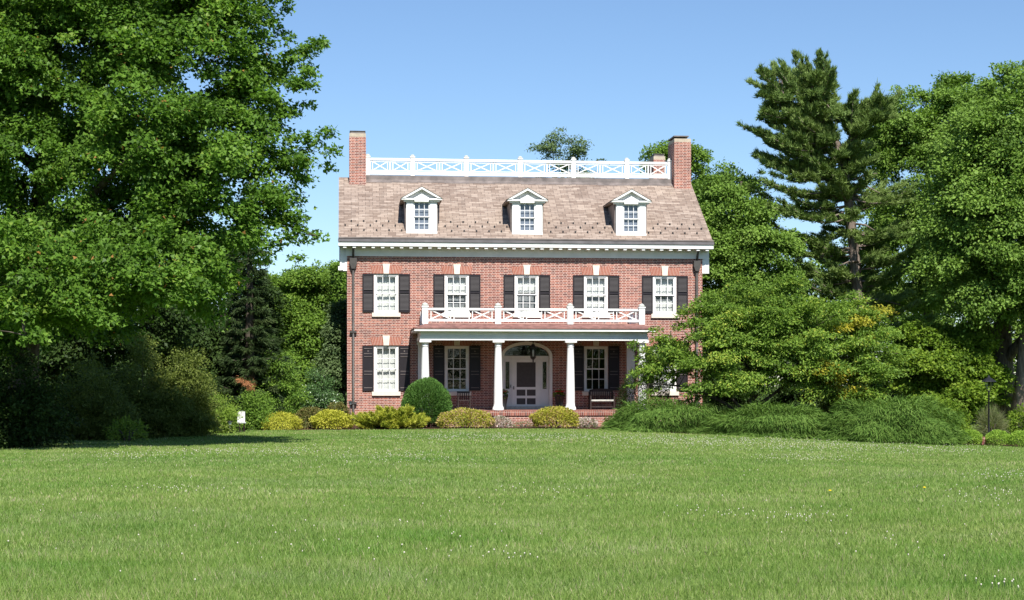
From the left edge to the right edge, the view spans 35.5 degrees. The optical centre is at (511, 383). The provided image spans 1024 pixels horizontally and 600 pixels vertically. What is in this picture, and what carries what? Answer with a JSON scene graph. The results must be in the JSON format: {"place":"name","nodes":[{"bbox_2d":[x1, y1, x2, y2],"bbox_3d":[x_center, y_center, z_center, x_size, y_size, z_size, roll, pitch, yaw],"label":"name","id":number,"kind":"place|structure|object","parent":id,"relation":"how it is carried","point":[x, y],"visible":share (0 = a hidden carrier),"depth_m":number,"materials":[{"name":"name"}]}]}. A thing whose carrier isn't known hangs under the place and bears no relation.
{"place":"outdoors","nodes":[
{"label":"outdoors","id":0,"kind":"place"},
{"bbox_2d":[502,389,508,409],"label":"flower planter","id":1,"kind":"object","parent":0,"point":[505,396],"visible":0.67,"depth_m":67.34,"materials":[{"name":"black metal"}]},
{"bbox_2d":[0,387,1023,599],"bbox_3d":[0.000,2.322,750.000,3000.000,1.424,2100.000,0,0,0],"label":"lawn","id":2,"kind":"structure","parent":0,"point":[507,499],"depth_m":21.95,"materials":[{"name":"plant"}]},
{"bbox_2d":[3,357,81,395],"bbox_3d":[-19.614,0.246,63.955,4.923,4.082,3.723,0,0,25],"label":"undergrowth bush","id":3,"kind":"object","parent":2,"relation":"on","point":[62,379],"visible":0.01,"depth_m":63.55,"materials":[{"name":"green plant"}]},
{"bbox_2d":[0,340,86,449],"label":"dark shrub","id":4,"kind":"object","parent":2,"relation":"on","point":[31,415],"visible":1,"depth_m":44.45,"materials":[{"name":"green plant"}]},
{"bbox_2d":[52,350,152,440],"bbox_3d":[-13.690,0.681,52.966,4.000,3.672,3.715,0,0,0],"label":"shrub","id":5,"kind":"object","parent":2,"relation":"on","point":[97,411],"visible":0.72,"depth_m":52.20,"materials":[{"name":"green plant"}]},
{"bbox_2d":[0,205,209,389],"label":"broadleaf tree","id":6,"kind":"object","parent":2,"relation":"on","point":[170,335],"visible":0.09,"depth_m":61.56,"materials":[{"name":"green plant"}]},
{"bbox_2d":[62,357,163,413],"bbox_3d":[-16.362,0.689,64.735,4.320,3.916,4.178,0,0,-32],"label":"undergrowth bush","id":7,"kind":"object","parent":2,"relation":"on","point":[102,380],"visible":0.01,"depth_m":64.15,"materials":[{"name":"green plant"}]},
{"bbox_2d":[102,415,150,440],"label":"shrub","id":8,"kind":"object","parent":2,"relation":"on","point":[140,427],"visible":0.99,"depth_m":51.09,"materials":[{"name":"green plant"}]},
{"bbox_2d":[98,331,198,438],"bbox_3d":[-12.757,0.353,54.824,3.707,4.550,3.593,0,0,-40],"label":"shrub","id":9,"kind":"object","parent":2,"relation":"on","point":[150,402],"visible":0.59,"depth_m":54.62,"materials":[{"name":"green plant"}]},
{"bbox_2d":[0,0,344,444],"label":"maple tree","id":10,"kind":"object","parent":2,"relation":"on","point":[99,263],"visible":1,"depth_m":42.93,"materials":[{"name":"green plant"}]},
{"bbox_2d":[143,346,232,436],"bbox_3d":[-11.446,0.648,56.505,3.463,4.087,3.233,0,0,15],"label":"shrub","id":11,"kind":"object","parent":2,"relation":"on","point":[204,407],"visible":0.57,"depth_m":55.92,"materials":[{"name":"green plant"}]},
{"bbox_2d":[165,365,241,426],"bbox_3d":[-12.979,0.847,64.328,4.487,3.233,3.662,0,0,0],"label":"undergrowth bush","id":12,"kind":"object","parent":2,"relation":"on","point":[214,375],"visible":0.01,"depth_m":64.35,"materials":[{"name":"green plant"}]},
{"bbox_2d":[116,224,304,400],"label":"broadleaf tree","id":13,"kind":"object","parent":2,"relation":"on","point":[212,344],"visible":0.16,"depth_m":68.02,"materials":[{"name":"green plant"}]},
{"bbox_2d":[196,392,242,433],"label":"lime shrub","id":14,"kind":"object","parent":2,"relation":"on","point":[226,414],"visible":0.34,"depth_m":59.09,"materials":[{"name":"green plant"}]},
{"bbox_2d":[231,411,245,431],"bbox_3d":[-10.312,1.426,60.369,0.400,0.808,0.380,0,0,25],"label":"garden chair","id":15,"kind":"object","parent":2,"relation":"on","point":[241,420],"visible":0.75,"depth_m":60.47,"materials":[{"name":"white paint"}]},
{"bbox_2d":[212,344,286,426],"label":"undergrowth bush","id":16,"kind":"object","parent":2,"relation":"on","point":[239,385],"visible":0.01,"depth_m":69.15,"materials":[{"name":"green plant"}]},
{"bbox_2d":[213,183,296,427],"bbox_3d":[-10.511,-3.100,64.934,3.566,10.267,4.002,0,0,-40],"label":"spruce tree","id":17,"kind":"object","parent":2,"relation":"on","point":[247,379],"visible":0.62,"depth_m":64.61,"materials":[{"name":"green plant"}]},
{"bbox_2d":[233,385,281,430],"bbox_3d":[-10.022,1.237,63.180,2.162,2.563,2.410,0,0,0],"label":"leafy shrub","id":18,"kind":"object","parent":2,"relation":"on","point":[254,419],"visible":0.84,"depth_m":62.70,"materials":[{"name":"green plant"}]},
{"bbox_2d":[242,259,346,406],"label":"broadleaf tree","id":19,"kind":"object","parent":2,"relation":"on","point":[302,329],"visible":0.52,"depth_m":72.42,"materials":[{"name":"green plant"}]},
{"bbox_2d":[305,259,346,409],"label":"broadleaf tree","id":20,"kind":"object","parent":2,"relation":"on","point":[342,285],"visible":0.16,"depth_m":85.36,"materials":[{"name":"green plant"}]},
{"bbox_2d":[310,296,346,400],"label":"broadleaf tree","id":21,"kind":"object","parent":2,"relation":"on","point":[335,328],"visible":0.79,"depth_m":69.75,"materials":[{"name":"green plant"}]},
{"bbox_2d":[8,429,1023,554],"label":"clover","id":22,"kind":"object","parent":2,"relation":"on","point":[613,468],"visible":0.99,"depth_m":39.34,"materials":[{"name":"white plant"}]},
{"bbox_2d":[338,131,713,426],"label":"brick house","id":23,"kind":"structure","parent":2,"relation":"on","point":[475,285],"depth_m":68.33,"materials":[{"name":"brick"}]},
{"bbox_2d":[372,274,400,316],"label":"window","id":24,"kind":"structure","parent":23,"relation":"in","point":[385,285],"depth_m":67.73,"materials":[{"name":"white paint"}]},
{"bbox_2d":[372,346,400,395],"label":"window","id":25,"kind":"structure","parent":23,"relation":"in","point":[385,357],"depth_m":67.83,"materials":[{"name":"white paint"}]},
{"bbox_2d":[443,275,470,316],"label":"window","id":26,"kind":"structure","parent":23,"relation":"in","point":[456,286],"depth_m":68.15,"materials":[{"name":"white paint"}]},
{"bbox_2d":[445,346,470,395],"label":"window","id":27,"kind":"structure","parent":23,"relation":"in","point":[446,347],"depth_m":67.96,"materials":[{"name":"white paint"}]},
{"bbox_2d":[457,391,470,408],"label":"porch chair","id":28,"kind":"object","parent":23,"relation":"on","point":[469,396],"visible":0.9,"depth_m":67.35,"materials":[{"name":"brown wood"}]},
{"bbox_2d":[511,359,540,405],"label":"screen door","id":29,"kind":"structure","parent":23,"relation":"in","point":[525,373],"depth_m":68.46,"materials":[{"name":"white paint"}]},
{"bbox_2d":[513,275,540,316],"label":"window","id":30,"kind":"structure","parent":23,"relation":"in","point":[526,286],"depth_m":68.46,"materials":[{"name":"white paint"}]},
{"bbox_2d":[529,341,536,361],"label":"porch lantern","id":31,"kind":"object","parent":23,"relation":"hanging from","point":[532,355],"visible":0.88,"depth_m":66.75,"materials":[{"name":"black metal"}]},
{"bbox_2d":[553,389,565,406],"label":"flower planter","id":32,"kind":"object","parent":23,"relation":"on","point":[559,398],"visible":0.98,"depth_m":67.60,"materials":[{"name":"black metal"}]},
{"bbox_2d":[582,346,608,394],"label":"window","id":33,"kind":"structure","parent":23,"relation":"in","point":[605,369],"depth_m":68.60,"materials":[{"name":"white paint"}]},
{"bbox_2d":[582,276,609,317],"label":"window","id":34,"kind":"structure","parent":23,"relation":"in","point":[595,287],"depth_m":68.76,"materials":[{"name":"white paint"}]},
{"bbox_2d":[588,388,614,409],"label":"porch bench","id":35,"kind":"object","parent":23,"relation":"on","point":[599,394],"visible":1,"depth_m":68.02,"materials":[{"name":"brown wood"}]},
{"bbox_2d":[651,276,677,317],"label":"window","id":36,"kind":"structure","parent":23,"relation":"in","point":[664,287],"depth_m":69.08,"materials":[{"name":"white paint"}]},
{"bbox_2d":[653,350,678,394],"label":"window","id":37,"kind":"structure","parent":23,"relation":"in","point":[672,392],"depth_m":68.93,"materials":[{"name":"white paint"}]},
{"bbox_2d":[54,245,1020,412],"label":"wood","id":38,"kind":"object","parent":2,"relation":"on","point":[1015,335],"visible":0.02,"depth_m":110.62,"materials":[{"name":"green plant"}]},
{"bbox_2d":[526,127,609,177],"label":"broadleaf tree","id":39,"kind":"object","parent":2,"relation":"on","point":[549,147],"visible":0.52,"depth_m":95.82,"materials":[{"name":"green plant"}]},
{"bbox_2d":[273,425,948,444],"bbox_3d":[2.834,1.928,62.650,25.429,0.433,13.700,0,0,0],"label":"mulch bed","id":40,"kind":"object","parent":2,"relation":"on","point":[480,427],"visible":0.12,"depth_m":62.97,"materials":[{"name":"brown soil"}]},
{"bbox_2d":[249,346,314,428],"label":"leafy shrub","id":41,"kind":"object","parent":40,"relation":"on","point":[291,392],"visible":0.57,"depth_m":65.05,"materials":[{"name":"green plant"}]},
{"bbox_2d":[261,411,302,429],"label":"golden cypress","id":42,"kind":"object","parent":40,"relation":"on","point":[289,422],"visible":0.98,"depth_m":62.55,"materials":[{"name":"yellow plant"}]},
{"bbox_2d":[295,406,329,428],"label":"spirea shrub","id":43,"kind":"object","parent":40,"relation":"on","point":[307,413],"visible":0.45,"depth_m":64.05,"materials":[{"name":"green plant"}]},
{"bbox_2d":[297,366,346,425],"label":"holly shrub","id":44,"kind":"object","parent":40,"relation":"on","point":[325,397],"visible":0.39,"depth_m":67.74,"materials":[{"name":"green plant"}]},
{"bbox_2d":[309,408,353,428],"bbox_3d":[-7.089,1.405,63.199,1.910,0.899,1.614,0,0,0],"label":"golden spirea","id":45,"kind":"object","parent":40,"relation":"on","point":[320,419],"visible":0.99,"depth_m":62.83,"materials":[{"name":"yellow plant"}]},
{"bbox_2d":[327,402,349,424],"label":"shrub","id":46,"kind":"object","parent":40,"relation":"on","point":[332,405],"visible":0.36,"depth_m":66.47,"materials":[{"name":"green plant"}]},
{"bbox_2d":[351,404,430,429],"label":"spreading juniper","id":47,"kind":"object","parent":40,"relation":"on","point":[386,417],"visible":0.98,"depth_m":62.15,"materials":[{"name":"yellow plant"}]},
{"bbox_2d":[400,377,452,426],"bbox_3d":[-3.423,0.748,63.779,2.152,2.115,1.888,0,0,0],"label":"clipped yew","id":48,"kind":"object","parent":40,"relation":"on","point":[434,390],"visible":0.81,"depth_m":63.27,"materials":[{"name":"green plant"}]},
{"bbox_2d":[435,407,494,427],"bbox_3d":[-1.836,1.341,62.873,2.433,0.917,1.981,0,0,0],"label":"pink spirea","id":49,"kind":"object","parent":40,"relation":"on","point":[479,416],"visible":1,"depth_m":62.38,"materials":[{"name":"plant"}]},
{"bbox_2d":[488,415,512,426],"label":"flowering perennial","id":50,"kind":"object","parent":40,"relation":"on","point":[503,421],"visible":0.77,"depth_m":63.24,"materials":[{"name":"pink plant"}]},
{"bbox_2d":[512,420,532,426],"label":"perennial","id":51,"kind":"object","parent":40,"relation":"on","point":[521,425],"visible":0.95,"depth_m":63.55,"materials":[{"name":"pink plant"}]},
{"bbox_2d":[529,406,579,427],"bbox_3d":[1.654,1.312,62.653,1.850,0.969,1.868,0,0,-44],"label":"golden spirea","id":52,"kind":"object","parent":40,"relation":"on","point":[562,413],"visible":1,"depth_m":62.31,"materials":[{"name":"yellow plant"}]},
{"bbox_2d":[573,416,598,427],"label":"flowering perennial","id":53,"kind":"object","parent":40,"relation":"on","point":[586,419],"visible":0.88,"depth_m":63.11,"materials":[{"name":"grey plant"}]},
{"bbox_2d":[615,369,669,420],"bbox_3d":[5.264,0.587,63.885,2.380,2.557,1.759,0,0,0],"label":"dark yew","id":54,"kind":"object","parent":40,"relation":"on","point":[635,391],"visible":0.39,"depth_m":63.70,"materials":[{"name":"green plant"}]},
{"bbox_2d":[599,393,728,432],"bbox_3d":[5.704,1.166,60.818,5.005,1.744,4.552,0,0,0],"label":"weeping hemlock","id":55,"kind":"object","parent":40,"relation":"on","point":[671,415],"visible":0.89,"depth_m":59.82,"materials":[{"name":"green plant"}]},
{"bbox_2d":[682,400,844,438],"bbox_3d":[9.621,1.335,59.323,5.585,1.685,4.587,0,0,39],"label":"weeping hemlock","id":56,"kind":"object","parent":40,"relation":"on","point":[802,423],"visible":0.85,"depth_m":58.43,"materials":[{"name":"green plant"}]},
{"bbox_2d":[623,269,917,416],"bbox_3d":[9.942,-1.169,62.462,11.300,6.627,6.870,0,0,0],"label":"dogwood tree","id":57,"kind":"object","parent":40,"relation":"on","point":[809,347],"visible":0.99,"depth_m":60.92,"materials":[{"name":"green plant"}]},
{"bbox_2d":[817,397,877,434],"bbox_3d":[12.843,1.244,61.795,3.018,1.795,2.104,0,0,0],"label":"olive juniper","id":58,"kind":"object","parent":40,"relation":"on","point":[826,408],"visible":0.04,"depth_m":61.56,"materials":[{"name":"green plant"}]},
{"bbox_2d":[812,392,972,445],"bbox_3d":[13.505,1.252,57.135,5.867,2.031,4.539,0,0,0],"label":"weeping hemlock","id":59,"kind":"object","parent":40,"relation":"on","point":[865,422],"visible":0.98,"depth_m":56.24,"materials":[{"name":"green plant"}]},
{"bbox_2d":[638,139,738,217],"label":"broadleaf tree","id":60,"kind":"object","parent":2,"relation":"on","point":[698,169],"visible":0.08,"depth_m":91.04,"materials":[{"name":"green plant"}]},
{"bbox_2d":[702,354,778,418],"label":"undergrowth bush","id":61,"kind":"object","parent":2,"relation":"on","point":[729,402],"visible":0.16,"depth_m":75.17,"materials":[{"name":"green plant"}]},
{"bbox_2d":[692,159,814,368],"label":"broadleaf tree","id":62,"kind":"object","parent":2,"relation":"on","point":[746,240],"visible":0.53,"depth_m":77.48,"materials":[{"name":"green plant"}]},
{"bbox_2d":[757,381,828,422],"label":"undergrowth bush","id":63,"kind":"object","parent":2,"relation":"on","point":[788,398],"visible":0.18,"depth_m":76.24,"materials":[{"name":"green plant"}]},
{"bbox_2d":[736,47,937,400],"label":"pine tree","id":64,"kind":"object","parent":2,"relation":"on","point":[807,138],"visible":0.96,"depth_m":79.03,"materials":[{"name":"green plant"}]},
{"bbox_2d":[807,351,905,427],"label":"undergrowth bush","id":65,"kind":"object","parent":2,"relation":"on","point":[855,384],"visible":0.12,"depth_m":74.29,"materials":[{"name":"green plant"}]},
{"bbox_2d":[835,70,998,321],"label":"broadleaf tree","id":66,"kind":"object","parent":2,"relation":"on","point":[901,143],"visible":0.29,"depth_m":84.18,"materials":[{"name":"green plant"}]},
{"bbox_2d":[881,313,1021,425],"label":"broadleaf tree","id":67,"kind":"object","parent":2,"relation":"on","point":[948,361],"visible":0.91,"depth_m":69.74,"materials":[{"name":"green plant"}]},
{"bbox_2d":[901,59,1023,437],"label":"broadleaf tree","id":68,"kind":"object","parent":2,"relation":"on","point":[975,212],"visible":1,"depth_m":69.33,"materials":[{"name":"green plant"}]},
{"bbox_2d":[967,435,985,444],"bbox_3d":[17.198,2.110,60.050,0.140,0.350,3.500,0,0,0],"label":"brick edging","id":69,"kind":"object","parent":2,"relation":"on","point":[984,441],"visible":0.21,"depth_m":58.30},
{"bbox_2d":[964,365,1015,432],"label":"undergrowth bush","id":70,"kind":"object","parent":2,"relation":"on","point":[972,422],"depth_m":79.42,"materials":[{"name":"green plant"}]},
{"bbox_2d":[962,441,1017,446],"bbox_3d":[18.451,2.268,63.850,4.144,0.182,12.300,0,0,0],"label":"mulch bed","id":71,"kind":"object","parent":2,"relation":"on","point":[1003,444],"visible":0.09,"depth_m":58.88,"materials":[{"name":"brown soil"}]},
{"bbox_2d":[921,390,978,435],"bbox_3d":[16.822,1.366,62.295,2.595,2.346,2.899,0,0,36],"label":"leafy shrub","id":72,"kind":"object","parent":71,"relation":"on","point":[954,404],"visible":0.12,"depth_m":62.00,"materials":[{"name":"green plant"}]},
{"bbox_2d":[959,428,982,443],"bbox_3d":[16.738,1.947,58.596,1.090,0.658,1.113,0,0,0],"label":"box ball","id":73,"kind":"object","parent":71,"relation":"on","point":[975,437],"visible":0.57,"depth_m":58.28,"materials":[{"name":"green plant"}]},
{"bbox_2d":[981,375,995,431],"bbox_3d":[18.357,0.999,61.600,0.536,2.674,0.536,0,0,-22],"label":"lamp post","id":74,"kind":"object","parent":71,"relation":"on","point":[988,379],"visible":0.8,"depth_m":61.57,"materials":[{"name":"black metal"}]},
{"bbox_2d":[973,401,1011,436],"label":"ornamental grass","id":75,"kind":"object","parent":71,"relation":"on","point":[982,419],"depth_m":62.62,"materials":[{"name":"green plant"}]},
{"bbox_2d":[985,429,1010,444],"bbox_3d":[17.691,1.974,58.295,0.970,0.687,1.098,0,0,0],"label":"box ball","id":76,"kind":"object","parent":71,"relation":"on","point":[1000,438],"visible":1,"depth_m":58.05,"materials":[{"name":"green plant"}]},
{"bbox_2d":[1003,403,1023,440],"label":"leafy shrub","id":77,"kind":"object","parent":71,"relation":"on","point":[1014,417],"visible":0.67,"depth_m":63.83,"materials":[{"name":"green plant"}]},
{"bbox_2d":[1007,430,1023,446],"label":"box ball","id":78,"kind":"object","parent":71,"relation":"on","point":[1017,436],"visible":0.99,"depth_m":57.80,"materials":[{"name":"green plant"}]},
{"bbox_2d":[1010,271,1023,431],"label":"broadleaf tree","id":79,"kind":"object","parent":2,"relation":"on","point":[1018,396],"visible":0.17,"depth_m":70.29,"materials":[{"name":"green plant"}]},
{"bbox_2d":[0,0,1023,386],"label":"sky","id":80,"kind":"structure","parent":0,"point":[425,79],"materials":[{"name":"blue"}]}
]}

